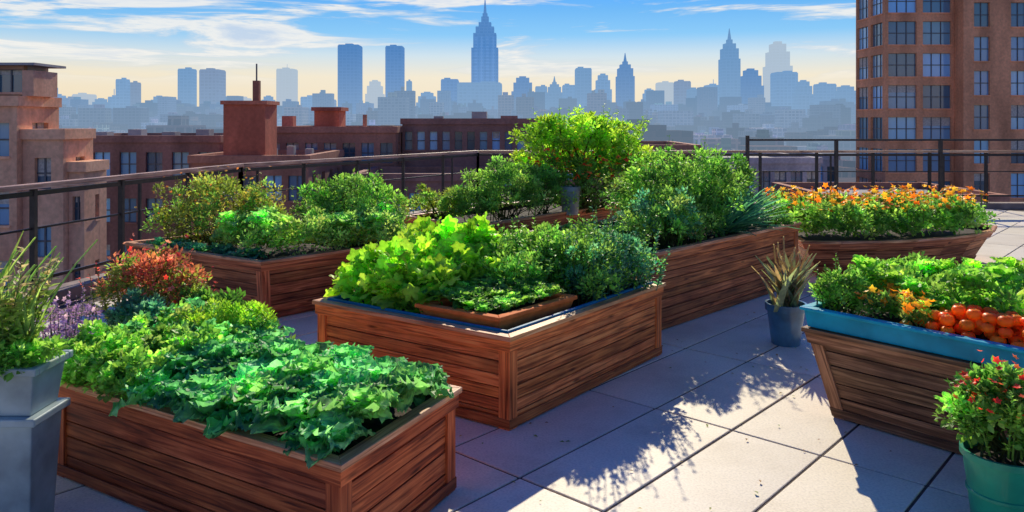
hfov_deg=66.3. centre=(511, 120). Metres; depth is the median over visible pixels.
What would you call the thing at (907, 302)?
nasturtium plants
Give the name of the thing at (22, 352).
basil plant
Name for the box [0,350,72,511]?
zinc planter box
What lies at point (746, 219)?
blue fescue grass
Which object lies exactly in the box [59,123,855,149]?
distant city blocks
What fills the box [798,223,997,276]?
curved planter
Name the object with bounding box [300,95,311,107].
skyscraper
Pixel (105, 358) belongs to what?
oregano plants
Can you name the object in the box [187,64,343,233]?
chimney house
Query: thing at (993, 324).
tomato pile
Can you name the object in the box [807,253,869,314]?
parsley plant
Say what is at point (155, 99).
skyscraper
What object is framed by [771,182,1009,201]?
brown row house
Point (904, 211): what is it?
marigold bed
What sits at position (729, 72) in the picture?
skyscraper
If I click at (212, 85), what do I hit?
skyscraper
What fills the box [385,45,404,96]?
skyscraper
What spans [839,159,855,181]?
distant city blocks
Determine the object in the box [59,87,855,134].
distant city blocks
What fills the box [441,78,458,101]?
skyscraper
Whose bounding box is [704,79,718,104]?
skyscraper
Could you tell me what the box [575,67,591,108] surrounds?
skyscraper
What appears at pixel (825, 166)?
grey office block
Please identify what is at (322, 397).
kale plants
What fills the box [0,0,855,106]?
sky
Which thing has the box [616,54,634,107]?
skyscraper
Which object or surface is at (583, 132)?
lime foliage tree
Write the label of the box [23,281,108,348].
lavender plant
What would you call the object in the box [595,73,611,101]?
skyscraper
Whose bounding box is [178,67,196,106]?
skyscraper
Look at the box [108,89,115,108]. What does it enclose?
skyscraper
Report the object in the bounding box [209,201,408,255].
lettuce plants
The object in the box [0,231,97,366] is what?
tall ornamental grass
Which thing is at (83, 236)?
pink stepped building
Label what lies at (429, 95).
skyscraper
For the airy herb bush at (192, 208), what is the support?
on the wooden planter at (285, 283)
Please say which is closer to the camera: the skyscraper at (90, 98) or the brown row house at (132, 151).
the brown row house at (132, 151)
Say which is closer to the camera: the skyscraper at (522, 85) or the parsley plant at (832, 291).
the parsley plant at (832, 291)
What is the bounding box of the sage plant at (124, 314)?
[103,283,298,339]
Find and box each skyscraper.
[72,93,96,104]
[92,98,111,108]
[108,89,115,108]
[116,78,129,107]
[130,81,140,105]
[153,96,157,102]
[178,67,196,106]
[199,68,225,106]
[261,95,274,100]
[276,67,297,105]
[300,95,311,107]
[338,43,362,113]
[365,80,384,107]
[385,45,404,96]
[406,80,411,90]
[416,92,435,107]
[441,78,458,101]
[457,81,501,111]
[471,0,497,81]
[511,76,533,97]
[535,85,546,109]
[547,76,561,109]
[562,84,574,97]
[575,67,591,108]
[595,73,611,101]
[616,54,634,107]
[642,88,650,101]
[655,81,673,103]
[674,80,690,104]
[686,87,696,97]
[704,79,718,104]
[718,28,740,104]
[741,68,763,103]
[763,41,792,101]
[770,71,797,108]
[792,80,813,111]
[813,82,836,104]
[833,85,855,103]
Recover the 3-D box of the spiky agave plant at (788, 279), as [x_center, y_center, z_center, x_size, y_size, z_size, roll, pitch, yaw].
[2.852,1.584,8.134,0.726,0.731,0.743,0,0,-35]
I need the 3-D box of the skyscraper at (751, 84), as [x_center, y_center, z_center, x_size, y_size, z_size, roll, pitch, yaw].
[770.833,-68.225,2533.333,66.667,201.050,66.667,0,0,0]
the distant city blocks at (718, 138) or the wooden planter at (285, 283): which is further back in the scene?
the distant city blocks at (718, 138)
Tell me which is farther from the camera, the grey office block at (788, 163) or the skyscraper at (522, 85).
the skyscraper at (522, 85)
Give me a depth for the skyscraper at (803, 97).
2404.50 m
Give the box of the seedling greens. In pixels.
[551,221,666,242]
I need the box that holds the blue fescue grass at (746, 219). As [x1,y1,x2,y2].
[681,183,802,235]
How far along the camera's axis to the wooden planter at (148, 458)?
4.45 m
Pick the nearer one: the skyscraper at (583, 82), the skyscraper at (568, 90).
the skyscraper at (583, 82)
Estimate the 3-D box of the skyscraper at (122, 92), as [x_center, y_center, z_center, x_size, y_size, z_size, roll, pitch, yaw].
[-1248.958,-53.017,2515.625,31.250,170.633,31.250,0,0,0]
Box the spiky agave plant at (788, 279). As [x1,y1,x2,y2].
[751,236,820,311]
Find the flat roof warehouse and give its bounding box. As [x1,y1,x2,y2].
[400,112,541,201]
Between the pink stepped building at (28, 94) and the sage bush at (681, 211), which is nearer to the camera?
the sage bush at (681, 211)
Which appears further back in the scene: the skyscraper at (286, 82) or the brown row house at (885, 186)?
the skyscraper at (286, 82)
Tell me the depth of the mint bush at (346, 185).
10.58 m
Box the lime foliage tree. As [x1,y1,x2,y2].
[507,105,661,207]
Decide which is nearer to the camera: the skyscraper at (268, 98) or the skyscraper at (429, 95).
the skyscraper at (268, 98)
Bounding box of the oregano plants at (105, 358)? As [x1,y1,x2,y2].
[60,296,277,402]
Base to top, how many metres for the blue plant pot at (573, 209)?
0.440 m
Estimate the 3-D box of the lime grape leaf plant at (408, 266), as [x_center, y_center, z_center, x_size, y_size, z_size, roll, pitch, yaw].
[-0.713,1.322,7.406,1.465,0.880,1.804,0,0,37]
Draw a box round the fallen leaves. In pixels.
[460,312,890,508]
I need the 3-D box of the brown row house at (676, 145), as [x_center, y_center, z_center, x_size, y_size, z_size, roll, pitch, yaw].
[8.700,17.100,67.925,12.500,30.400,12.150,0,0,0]
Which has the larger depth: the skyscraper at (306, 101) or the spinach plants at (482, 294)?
the skyscraper at (306, 101)
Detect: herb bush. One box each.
[134,166,293,247]
[398,183,471,219]
[444,154,552,222]
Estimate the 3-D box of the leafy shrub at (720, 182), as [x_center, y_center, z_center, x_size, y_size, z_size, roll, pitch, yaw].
[2.283,0.841,10.711,1.963,1.333,2.543,0,0,23]
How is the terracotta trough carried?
in the wooden planter at (511, 379)
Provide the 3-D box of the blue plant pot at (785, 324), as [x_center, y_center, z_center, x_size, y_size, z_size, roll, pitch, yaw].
[2.830,2.090,8.100,0.418,0.420,0.418,0,0,0]
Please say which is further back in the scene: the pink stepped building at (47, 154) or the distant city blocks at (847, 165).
the distant city blocks at (847, 165)
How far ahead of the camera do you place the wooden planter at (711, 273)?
9.52 m
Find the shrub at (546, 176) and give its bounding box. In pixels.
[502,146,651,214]
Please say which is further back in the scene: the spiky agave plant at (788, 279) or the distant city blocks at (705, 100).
the distant city blocks at (705, 100)
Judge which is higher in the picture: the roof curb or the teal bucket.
the roof curb
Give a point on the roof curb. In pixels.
(75, 288)
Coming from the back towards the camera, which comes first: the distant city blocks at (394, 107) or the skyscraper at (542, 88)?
the skyscraper at (542, 88)
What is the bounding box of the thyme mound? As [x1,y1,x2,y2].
[175,297,276,330]
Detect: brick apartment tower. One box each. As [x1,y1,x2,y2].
[856,0,953,185]
[954,0,1023,201]
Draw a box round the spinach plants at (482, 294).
[421,274,565,312]
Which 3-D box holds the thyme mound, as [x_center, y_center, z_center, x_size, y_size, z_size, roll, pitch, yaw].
[-2.081,1.513,5.756,0.777,0.469,0.589,0,0,0]
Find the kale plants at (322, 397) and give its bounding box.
[109,320,453,468]
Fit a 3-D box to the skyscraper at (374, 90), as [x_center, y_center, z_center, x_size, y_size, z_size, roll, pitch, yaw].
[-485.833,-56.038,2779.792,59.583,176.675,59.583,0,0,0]
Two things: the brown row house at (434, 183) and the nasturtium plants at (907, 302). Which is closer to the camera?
the nasturtium plants at (907, 302)
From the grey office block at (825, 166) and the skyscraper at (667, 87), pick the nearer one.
the grey office block at (825, 166)
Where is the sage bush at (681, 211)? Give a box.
[612,177,730,249]
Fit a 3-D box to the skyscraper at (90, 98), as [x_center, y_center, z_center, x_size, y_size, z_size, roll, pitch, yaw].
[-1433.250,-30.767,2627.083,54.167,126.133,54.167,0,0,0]
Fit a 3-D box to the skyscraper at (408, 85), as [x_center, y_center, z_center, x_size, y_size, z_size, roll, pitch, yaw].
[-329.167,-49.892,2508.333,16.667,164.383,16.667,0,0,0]
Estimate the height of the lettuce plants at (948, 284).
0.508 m
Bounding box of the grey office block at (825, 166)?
[788,153,840,181]
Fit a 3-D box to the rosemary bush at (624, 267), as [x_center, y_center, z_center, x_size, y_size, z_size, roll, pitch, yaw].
[0.942,1.242,7.451,0.916,0.890,1.402,0,0,30]
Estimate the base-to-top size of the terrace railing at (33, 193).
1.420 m
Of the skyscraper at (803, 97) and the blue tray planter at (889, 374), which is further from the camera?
the skyscraper at (803, 97)
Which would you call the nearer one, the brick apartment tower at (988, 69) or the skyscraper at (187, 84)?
the brick apartment tower at (988, 69)
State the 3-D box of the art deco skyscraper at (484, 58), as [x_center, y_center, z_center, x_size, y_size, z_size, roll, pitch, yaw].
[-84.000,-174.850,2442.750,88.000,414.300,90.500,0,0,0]
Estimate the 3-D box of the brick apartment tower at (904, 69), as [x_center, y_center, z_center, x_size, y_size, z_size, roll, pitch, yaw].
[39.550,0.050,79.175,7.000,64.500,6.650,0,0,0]
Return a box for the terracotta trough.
[415,293,576,329]
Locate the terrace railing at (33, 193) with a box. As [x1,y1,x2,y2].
[0,150,1023,294]
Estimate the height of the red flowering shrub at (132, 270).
0.888 m
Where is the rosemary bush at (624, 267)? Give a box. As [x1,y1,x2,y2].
[556,205,670,305]
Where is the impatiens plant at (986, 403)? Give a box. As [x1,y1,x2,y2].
[932,350,1023,465]
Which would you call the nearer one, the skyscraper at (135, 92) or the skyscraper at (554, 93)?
the skyscraper at (554, 93)
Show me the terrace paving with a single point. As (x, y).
(608, 469)
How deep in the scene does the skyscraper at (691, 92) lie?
2451.35 m
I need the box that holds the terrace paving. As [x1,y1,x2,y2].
[40,209,1023,511]
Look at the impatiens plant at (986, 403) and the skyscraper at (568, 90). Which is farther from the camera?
the skyscraper at (568, 90)
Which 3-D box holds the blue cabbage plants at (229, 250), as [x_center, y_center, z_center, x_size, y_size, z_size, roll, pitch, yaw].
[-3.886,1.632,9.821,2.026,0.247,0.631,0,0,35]
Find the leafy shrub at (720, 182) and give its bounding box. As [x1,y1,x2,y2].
[598,134,759,237]
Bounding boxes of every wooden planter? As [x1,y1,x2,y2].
[57,382,461,511]
[123,231,386,317]
[312,278,665,430]
[404,198,620,233]
[507,217,800,329]
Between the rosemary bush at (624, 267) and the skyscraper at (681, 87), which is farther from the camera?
the skyscraper at (681, 87)
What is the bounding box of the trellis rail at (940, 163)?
[745,135,1023,195]
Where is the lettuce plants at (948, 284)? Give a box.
[840,251,1023,316]
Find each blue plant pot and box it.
[561,186,580,214]
[765,299,806,346]
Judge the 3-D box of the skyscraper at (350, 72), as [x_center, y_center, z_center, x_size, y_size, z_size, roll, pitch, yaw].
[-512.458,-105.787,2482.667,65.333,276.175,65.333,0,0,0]
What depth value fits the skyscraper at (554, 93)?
2500.00 m
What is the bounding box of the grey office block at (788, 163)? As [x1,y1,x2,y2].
[699,153,822,198]
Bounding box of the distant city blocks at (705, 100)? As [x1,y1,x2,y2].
[54,87,855,123]
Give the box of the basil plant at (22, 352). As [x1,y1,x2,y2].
[0,316,70,381]
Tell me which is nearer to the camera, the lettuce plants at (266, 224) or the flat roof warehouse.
the lettuce plants at (266, 224)
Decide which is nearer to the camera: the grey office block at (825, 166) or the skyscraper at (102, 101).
the grey office block at (825, 166)
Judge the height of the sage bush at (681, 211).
0.823 m
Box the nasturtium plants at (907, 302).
[853,280,935,326]
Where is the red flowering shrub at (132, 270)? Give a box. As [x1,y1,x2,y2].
[77,233,217,325]
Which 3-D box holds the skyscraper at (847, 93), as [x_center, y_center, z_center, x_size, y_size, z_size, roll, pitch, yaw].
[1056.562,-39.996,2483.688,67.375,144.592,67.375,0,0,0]
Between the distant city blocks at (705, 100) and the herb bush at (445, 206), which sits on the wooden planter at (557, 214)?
the herb bush at (445, 206)
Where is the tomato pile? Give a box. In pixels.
[900,303,1023,346]
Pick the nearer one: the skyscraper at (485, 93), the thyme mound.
the thyme mound
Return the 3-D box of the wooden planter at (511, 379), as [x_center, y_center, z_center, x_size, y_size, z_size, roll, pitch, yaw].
[-0.130,1.940,7.350,2.138,0.720,2.626,0,0,38]
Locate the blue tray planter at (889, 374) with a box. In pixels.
[799,293,1023,454]
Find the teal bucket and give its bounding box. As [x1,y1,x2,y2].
[959,435,1023,511]
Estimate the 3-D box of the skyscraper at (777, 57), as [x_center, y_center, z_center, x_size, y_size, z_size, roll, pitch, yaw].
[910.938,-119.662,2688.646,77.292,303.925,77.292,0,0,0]
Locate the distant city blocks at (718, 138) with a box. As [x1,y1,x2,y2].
[146,116,855,160]
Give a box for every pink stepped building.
[0,63,65,299]
[20,129,95,292]
[66,160,108,281]
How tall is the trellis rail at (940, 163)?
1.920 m
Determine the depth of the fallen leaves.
5.67 m
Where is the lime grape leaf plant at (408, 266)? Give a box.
[323,211,505,313]
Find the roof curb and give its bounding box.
[22,202,1023,307]
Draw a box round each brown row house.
[93,129,222,270]
[277,107,402,207]
[351,167,495,214]
[542,141,700,201]
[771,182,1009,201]
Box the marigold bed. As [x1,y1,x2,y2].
[756,183,999,239]
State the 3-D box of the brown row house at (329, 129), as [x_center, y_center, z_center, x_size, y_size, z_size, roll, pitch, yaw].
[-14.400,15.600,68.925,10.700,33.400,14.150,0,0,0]
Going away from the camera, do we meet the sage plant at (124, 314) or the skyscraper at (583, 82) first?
the sage plant at (124, 314)
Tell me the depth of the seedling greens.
10.06 m
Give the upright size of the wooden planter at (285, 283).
0.715 m
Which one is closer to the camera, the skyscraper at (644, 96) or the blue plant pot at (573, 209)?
the blue plant pot at (573, 209)
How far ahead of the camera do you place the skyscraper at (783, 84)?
2450.00 m
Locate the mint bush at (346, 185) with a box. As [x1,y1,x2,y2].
[290,168,418,246]
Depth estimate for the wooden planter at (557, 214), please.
12.20 m
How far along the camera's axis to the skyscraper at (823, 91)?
2500.00 m
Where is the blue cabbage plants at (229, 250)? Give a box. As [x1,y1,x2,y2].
[146,237,267,258]
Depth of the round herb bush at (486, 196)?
11.48 m
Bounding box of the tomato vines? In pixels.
[469,208,628,294]
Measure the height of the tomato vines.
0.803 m

